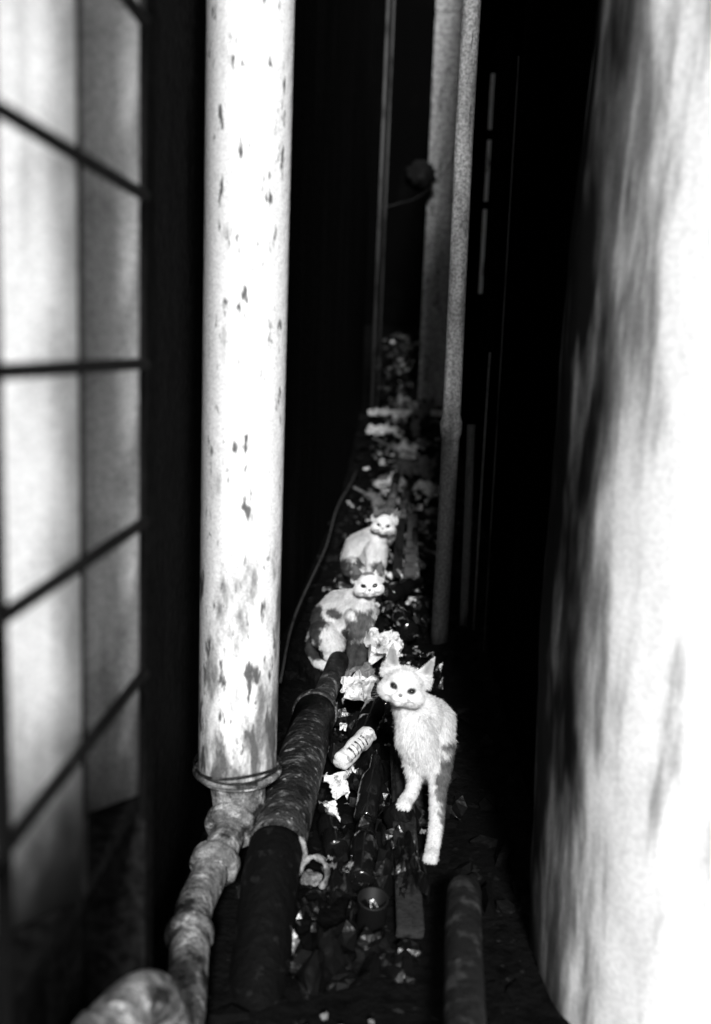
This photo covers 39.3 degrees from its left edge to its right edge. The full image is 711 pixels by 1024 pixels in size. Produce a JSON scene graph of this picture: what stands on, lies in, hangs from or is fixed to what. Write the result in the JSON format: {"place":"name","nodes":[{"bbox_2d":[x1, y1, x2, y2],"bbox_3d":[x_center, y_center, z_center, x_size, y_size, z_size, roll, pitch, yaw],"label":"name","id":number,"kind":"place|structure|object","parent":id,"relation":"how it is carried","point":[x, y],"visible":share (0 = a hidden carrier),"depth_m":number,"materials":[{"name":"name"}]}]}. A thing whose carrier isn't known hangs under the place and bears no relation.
{"place":"outdoors","nodes":[
{"label":"outdoors","id":0,"kind":"place"},
{"bbox_2d":[16,902,86,1023],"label":"wall under window","id":1,"kind":"structure","parent":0,"point":[58,996],"depth_m":1.06,"materials":[{"name":"grey"}]},
{"bbox_2d":[86,0,154,1008],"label":"window jamb","id":2,"kind":"object","parent":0,"point":[119,923],"depth_m":1.12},
{"bbox_2d":[0,0,150,1023],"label":"window grille","id":3,"kind":"object","parent":2,"relation":"attached to","point":[12,837],"depth_m":0.74,"materials":[{"name":"black metal"}]},
{"bbox_2d":[153,499,569,1023],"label":"ground","id":4,"kind":"structure","parent":0,"point":[508,958],"depth_m":1.53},
{"bbox_2d":[153,0,376,953],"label":"wall","id":5,"kind":"structure","parent":4,"relation":"on","point":[333,71],"depth_m":1.84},
{"bbox_2d":[164,0,294,1023],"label":"drain pipe","id":6,"kind":"object","parent":5,"relation":"attached to","point":[237,768],"visible":0.98,"depth_m":1.54,"materials":[{"name":"white metal"}]},
{"bbox_2d":[72,969,190,1023],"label":"waste pipe elbow","id":7,"kind":"object","parent":6,"relation":"attached to","point":[148,996],"visible":1,"depth_m":1.08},
{"bbox_2d":[229,651,348,1009],"bbox_3d":[-0.108,0.565,1.948,0.103,0.259,1.295,3,9,3],"label":"floor pipe","id":8,"kind":"object","parent":4,"relation":"on","point":[266,915],"visible":0.96,"depth_m":1.56,"materials":[{"name":"black metal"}]},
{"bbox_2d":[299,854,330,889],"bbox_3d":[-0.066,0.575,1.605,0.053,0.063,0.036,2,9,2],"label":"broken pipe ring","id":9,"kind":"object","parent":8,"relation":"attached to","point":[310,877],"visible":0.98,"depth_m":1.59,"materials":[{"name":"grey metal"}]},
{"bbox_2d":[317,803,348,858],"bbox_3d":[-0.048,0.577,1.808,0.043,0.051,0.142,0,10,-13],"label":"glass bottle","id":10,"kind":"object","parent":4,"relation":"on","point":[330,830],"visible":0.98,"depth_m":1.77,"materials":[{"name":"black glass"}]},
{"bbox_2d":[327,743,390,804],"bbox_3d":[0.042,0.542,2.075,0.136,0.100,0.228,-6,12,-39],"label":"plastic bag","id":11,"kind":"object","parent":4,"relation":"on","point":[363,761],"visible":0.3,"depth_m":2.08,"materials":[{"name":"black plastic"}]},
{"bbox_2d":[199,325,533,1023],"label":"rubble and litter","id":12,"kind":"object","parent":4,"relation":"on","point":[491,809],"visible":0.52,"depth_m":2.35,"materials":[{"name":"paper"}]},
{"bbox_2d":[279,470,356,682],"bbox_3d":[-0.057,-0.100,5.565,0.030,0.068,6.200,2,9,2],"label":"floor cable","id":13,"kind":"object","parent":12,"relation":"on","point":[289,634],"visible":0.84,"depth_m":3.17,"materials":[{"name":"black rubber"}]},
{"bbox_2d":[323,800,340,820],"bbox_3d":[-0.043,0.561,1.861,0.026,0.033,0.038,-3,11,-29],"label":"crumpled paper","id":14,"kind":"object","parent":12,"relation":"on","point":[330,806],"visible":0.68,"depth_m":1.86,"materials":[{"name":"white paper"}]},
{"bbox_2d":[324,770,349,799],"bbox_3d":[-0.033,0.527,1.916,0.055,0.056,0.037,-2,10,-25],"label":"crumpled paper","id":15,"kind":"object","parent":12,"relation":"on","point":[338,783],"visible":1,"depth_m":1.91,"materials":[{"name":"white paper"}]},
{"bbox_2d":[304,561,384,670],"bbox_3d":[-0.033,0.280,2.670,0.151,0.328,0.252,-5,11,-35],"label":"cat","id":16,"kind":"object","parent":12,"relation":"on","point":[339,618],"visible":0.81,"depth_m":2.64},
{"bbox_2d":[333,726,376,770],"bbox_3d":[-0.002,0.477,2.016,0.042,0.060,0.118,8,11,30],"label":"crushed can","id":17,"kind":"object","parent":12,"relation":"on","point":[357,744],"visible":1,"depth_m":2.00,"materials":[{"name":"white metal"}]},
{"bbox_2d":[340,670,376,702],"bbox_3d":[0.006,0.408,2.324,0.086,0.080,0.070,2,9,2],"label":"crumpled paper","id":18,"kind":"object","parent":12,"relation":"on","point":[357,685],"visible":0.98,"depth_m":2.32,"materials":[{"name":"white paper"}]},
{"bbox_2d":[326,816,396,898],"bbox_3d":[0.022,0.592,1.734,0.143,0.109,0.193,1,9,-9],"label":"plastic bag","id":19,"kind":"object","parent":12,"relation":"on","point":[363,823],"visible":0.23,"depth_m":1.75,"materials":[{"name":"black plastic"}]},
{"bbox_2d":[348,815,376,886],"bbox_3d":[0.013,0.586,1.709,0.048,0.071,0.152,2,9,2],"label":"glass bottle","id":20,"kind":"object","parent":12,"relation":"on","point":[363,852],"visible":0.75,"depth_m":1.67,"materials":[{"name":"black glass"}]},
{"bbox_2d":[344,662,380,682],"bbox_3d":[0.017,0.424,2.521,0.087,0.081,0.112,10,12,39],"label":"crumpled paper","id":21,"kind":"object","parent":12,"relation":"on","point":[366,669],"visible":0.47,"depth_m":2.53,"materials":[{"name":"grey paper"}]},
{"bbox_2d":[350,692,385,743],"bbox_3d":[0.037,0.465,2.249,0.056,0.084,0.183,5,10,15],"label":"glass bottle","id":22,"kind":"object","parent":12,"relation":"on","point":[372,713],"visible":0.59,"depth_m":2.21,"materials":[{"name":"black glass"}]},
{"bbox_2d":[354,754,382,824],"bbox_3d":[0.028,0.521,1.866,0.043,0.098,0.134,4,10,9],"label":"glass bottle","id":23,"kind":"object","parent":12,"relation":"on","point":[369,793],"visible":0.89,"depth_m":1.84,"materials":[{"name":"black glass"}]},
{"bbox_2d":[351,671,393,717],"bbox_3d":[0.040,0.437,2.385,0.050,0.070,0.163,-4,11,-33],"label":"glass bottle","id":24,"kind":"object","parent":12,"relation":"on","point":[388,712],"visible":0.27,"depth_m":2.33,"materials":[{"name":"black glass"}]},
{"bbox_2d":[362,492,387,513],"bbox_3d":[0.125,-0.045,5.465,0.126,0.115,0.155,-7,13,-44],"label":"newspaper sheet","id":25,"kind":"object","parent":12,"relation":"on","point":[377,500],"visible":0.73,"depth_m":5.46,"materials":[{"name":"grey paper"}]},
{"bbox_2d":[370,0,394,408],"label":"corner pipe","id":26,"kind":"object","parent":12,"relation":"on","point":[380,198],"visible":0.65,"depth_m":8.30,"materials":[{"name":"grey metal"}]},
{"bbox_2d":[366,423,399,435],"bbox_3d":[0.205,-0.634,7.601,0.269,0.098,0.104,0,10,-13],"label":"newspaper sheet","id":27,"kind":"object","parent":12,"relation":"on","point":[371,428],"visible":0.99,"depth_m":7.59,"materials":[{"name":"paper"}]},
{"bbox_2d":[364,627,402,664],"bbox_3d":[0.078,0.361,2.611,0.108,0.107,0.102,-1,10,-18],"label":"crumpled paper","id":28,"kind":"object","parent":12,"relation":"on","point":[371,642],"visible":0.48,"depth_m":2.61,"materials":[{"name":"white paper"}]},
{"bbox_2d":[374,635,403,657],"bbox_3d":[0.085,0.344,2.545,0.069,0.061,0.046,5,10,16],"label":"crumpled paper","id":29,"kind":"object","parent":12,"relation":"on","point":[385,642],"visible":0.8,"depth_m":2.54,"materials":[{"name":"white paper"}]},
{"bbox_2d":[373,470,405,496],"bbox_3d":[0.221,-0.170,5.950,0.202,0.158,0.147,-1,10,-17],"label":"newspaper sheet","id":30,"kind":"object","parent":12,"relation":"on","point":[381,485],"visible":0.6,"depth_m":5.95,"materials":[{"name":"paper"}]},
{"bbox_2d":[385,471,399,537],"bbox_3d":[0.180,-0.053,4.903,0.044,0.164,1.105,3,9,4],"label":"fallen pipe","id":31,"kind":"object","parent":12,"relation":"on","point":[392,497],"visible":0.69,"depth_m":4.96,"materials":[{"name":"grey metal"}]},
{"bbox_2d":[392,518,404,577],"bbox_3d":[0.179,0.135,4.071,0.038,0.031,0.802,3,14,3],"label":"wooden plank","id":32,"kind":"object","parent":12,"relation":"on","point":[398,549],"visible":0.89,"depth_m":3.96,"materials":[{"name":"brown wood"}]},
{"bbox_2d":[393,394,410,407],"bbox_3d":[0.414,-0.987,8.854,0.157,0.140,0.143,4,10,11],"label":"newspaper sheet","id":33,"kind":"object","parent":12,"relation":"on","point":[400,399],"visible":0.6,"depth_m":8.84,"materials":[{"name":"paper"}]},
{"bbox_2d":[382,576,424,603],"bbox_3d":[0.172,0.269,3.465,0.062,0.074,0.203,9,12,37],"label":"glass bottle","id":34,"kind":"object","parent":12,"relation":"on","point":[399,590],"visible":0.97,"depth_m":3.41,"materials":[{"name":"black glass"}]},
{"bbox_2d":[395,481,411,536],"bbox_3d":[0.233,-0.017,4.754,0.032,0.132,1.004,3,9,5],"label":"fallen pipe","id":35,"kind":"object","parent":12,"relation":"on","point":[405,503],"visible":0.65,"depth_m":4.84,"materials":[{"name":"grey metal"}]},
{"bbox_2d":[387,438,422,458],"bbox_3d":[0.341,-0.440,6.919,0.238,0.145,0.136,7,11,29],"label":"newspaper sheet","id":36,"kind":"object","parent":12,"relation":"on","point":[403,445],"visible":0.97,"depth_m":6.89,"materials":[{"name":"paper"}]},
{"bbox_2d":[392,605,418,640],"bbox_3d":[0.145,0.340,3.089,0.062,0.073,0.203,0,10,-10],"label":"glass bottle","id":37,"kind":"object","parent":12,"relation":"on","point":[407,629],"visible":0.99,"depth_m":3.00,"materials":[{"name":"black glass"}]},
{"bbox_2d":[368,409,442,415],"bbox_3d":[0.439,-0.808,8.115,0.735,0.050,0.033,3,9,27],"label":"wooden plank","id":38,"kind":"object","parent":12,"relation":"on","point":[371,412],"visible":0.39,"depth_m":8.15,"materials":[{"name":"wood"}]},
{"bbox_2d":[384,830,430,902],"bbox_3d":[0.085,0.594,1.668,0.058,0.053,0.159,0,10,-10],"label":"plastic bag","id":39,"kind":"object","parent":12,"relation":"on","point":[402,855],"visible":0.98,"depth_m":1.66,"materials":[{"name":"black plastic"}]},
{"bbox_2d":[404,513,416,579],"bbox_3d":[0.228,0.137,4.069,0.042,0.030,1.201,3,11,3],"label":"wooden plank","id":40,"kind":"object","parent":12,"relation":"on","point":[410,563],"visible":0.81,"depth_m":3.90,"materials":[{"name":"grey wood"}]},
{"bbox_2d":[403,546,426,568],"bbox_3d":[0.216,0.171,3.923,0.023,0.020,0.317,-1,13,-16],"label":"wooden plank","id":41,"kind":"object","parent":12,"relation":"on","point":[422,564],"visible":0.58,"depth_m":3.79,"materials":[{"name":"grey wood"}]},
{"bbox_2d":[412,527,419,577],"bbox_3d":[0.240,0.154,3.970,0.024,0.084,0.602,2,9,2],"label":"fallen pipe","id":42,"kind":"object","parent":12,"relation":"on","point":[415,538],"visible":0.77,"depth_m":3.99,"materials":[{"name":"grey metal"}]},
{"bbox_2d":[399,455,436,481],"bbox_3d":[0.389,-0.268,6.341,0.262,0.183,0.225,2,9,2],"label":"newspaper sheet","id":43,"kind":"object","parent":12,"relation":"on","point":[423,466],"visible":0.93,"depth_m":6.31,"materials":[{"name":"grey paper"}]},
{"bbox_2d":[411,480,438,498],"bbox_3d":[0.432,-0.136,5.754,0.158,0.106,0.199,9,11,34],"label":"newspaper sheet","id":44,"kind":"object","parent":12,"relation":"on","point":[430,489],"visible":0.84,"depth_m":5.70,"materials":[{"name":"paper"}]},
{"bbox_2d":[299,431,439,873],"bbox_3d":[0.180,0.032,4.605,0.389,0.373,5.866,3,9,4],"label":"rubble mound","id":45,"kind":"object","parent":4,"relation":"on","point":[310,672],"visible":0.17,"depth_m":2.66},
{"bbox_2d":[334,505,398,588],"bbox_3d":[0.029,0.122,3.461,0.156,0.315,0.262,-4,11,-34],"label":"cat","id":46,"kind":"object","parent":45,"relation":"on","point":[365,550],"visible":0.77,"depth_m":3.43},
{"bbox_2d":[404,396,434,440],"bbox_3d":[0.463,-0.693,7.311,0.151,0.328,0.240,-5,11,-35],"label":"cat","id":47,"kind":"object","parent":45,"relation":"on","point":[416,419],"visible":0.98,"depth_m":7.27},
{"bbox_2d":[356,886,388,932],"bbox_3d":[0.026,0.622,1.554,0.050,0.060,0.058,2,9,2],"label":"tin can","id":48,"kind":"object","parent":4,"relation":"on","point":[373,920],"visible":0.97,"depth_m":1.54,"materials":[{"name":"black metal"}]},
{"bbox_2d":[365,0,435,327],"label":"building","id":49,"kind":"structure","parent":4,"relation":"on","point":[412,68],"depth_m":16.27,"materials":[{"name":"black"}]},
{"bbox_2d":[390,745,423,938],"bbox_3d":[0.089,0.573,1.814,0.044,0.021,0.602,2,14,0],"label":"wooden plank","id":50,"kind":"object","parent":4,"relation":"on","point":[409,919],"visible":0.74,"depth_m":1.60,"materials":[{"name":"grey wood"}]},
{"bbox_2d":[370,642,457,864],"bbox_3d":[0.129,0.413,1.895,0.150,0.386,0.385,4,10,13],"label":"cat","id":51,"kind":"object","parent":4,"relation":"on","point":[424,737],"visible":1,"depth_m":1.79},
{"bbox_2d":[417,0,461,406],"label":"concrete pillar","id":52,"kind":"structure","parent":4,"relation":"on","point":[447,31],"depth_m":8.66,"materials":[{"name":"grey concrete"}]},
{"bbox_2d":[378,158,453,209],"bbox_3d":[0.556,-2.724,7.926,0.856,0.576,0.083,9,12,37],"label":"hanging wire","id":53,"kind":"object","parent":52,"relation":"attached to","point":[421,194],"visible":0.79,"depth_m":7.97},
{"bbox_2d":[404,160,436,191],"bbox_3d":[0.552,-2.858,8.468,0.278,0.270,0.271,2,9,2],"label":"wall vent","id":54,"kind":"object","parent":52,"relation":"attached to","point":[419,175],"depth_m":8.38,"materials":[{"name":"metal"}]},
{"bbox_2d":[430,0,480,644],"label":"standing pipe","id":55,"kind":"object","parent":4,"relation":"on","point":[450,427],"visible":0.99,"depth_m":2.92,"materials":[{"name":"grey metal"}]},
{"bbox_2d":[443,874,485,1023],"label":"cast iron pipe","id":56,"kind":"object","parent":4,"relation":"on","point":[464,998],"visible":0.98,"depth_m":1.31,"materials":[{"name":"black metal"}]},
{"bbox_2d":[459,0,597,809],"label":"building","id":57,"kind":"structure","parent":4,"relation":"on","point":[553,41],"depth_m":2.40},
{"bbox_2d":[459,56,519,652],"bbox_3d":[0.404,-0.432,3.011,0.037,1.700,0.321,1,9,-9],"label":"conduit","id":58,"kind":"object","parent":57,"relation":"attached to","point":[468,515],"visible":0.94,"depth_m":3.16,"materials":[{"name":"metal"}]},
{"bbox_2d":[475,30,512,351],"bbox_3d":[0.684,-1.555,4.954,0.076,1.500,0.268,2,9,2],"label":"frame","id":59,"kind":"object","parent":57,"relation":"attached to","point":[501,53],"visible":0.86,"depth_m":4.83,"materials":[{"name":"black"}]},
{"bbox_2d":[478,209,486,293],"bbox_3d":[0.619,-1.266,4.851,0.018,0.400,0.030,2,9,2],"label":"strip","id":60,"kind":"object","parent":59,"relation":"attached to","point":[482,251],"visible":1,"depth_m":4.84,"materials":[{"name":"black metal"}]},
{"bbox_2d":[484,140,490,201],"bbox_3d":[0.634,-1.641,4.789,0.018,0.280,0.030,2,9,2],"label":"strip","id":61,"kind":"object","parent":59,"relation":"attached to","point":[487,168],"visible":1,"depth_m":4.78,"materials":[{"name":"black metal"}]},
{"bbox_2d":[488,73,494,129],"bbox_3d":[0.646,-1.951,4.738,0.018,0.250,0.030,2,9,2],"label":"strip","id":62,"kind":"object","parent":59,"relation":"attached to","point":[491,96],"visible":1,"depth_m":4.72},
{"bbox_2d":[528,0,710,1023],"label":"plaster column","id":63,"kind":"structure","parent":4,"relation":"on","point":[619,927],"depth_m":1.20,"materials":[{"name":"white paint"}]},
{"bbox_3d":[-3.039,-3.526,-0.509,5.670,4.300,2.257,2,9,2],"label":"wall","id":64,"kind":"object","parent":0,"visible":0},
{"bbox_2d":[0,0,138,1022],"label":"window shutter","id":65,"kind":"object","parent":64,"relation":"attached to","point":[69,248],"depth_m":0.83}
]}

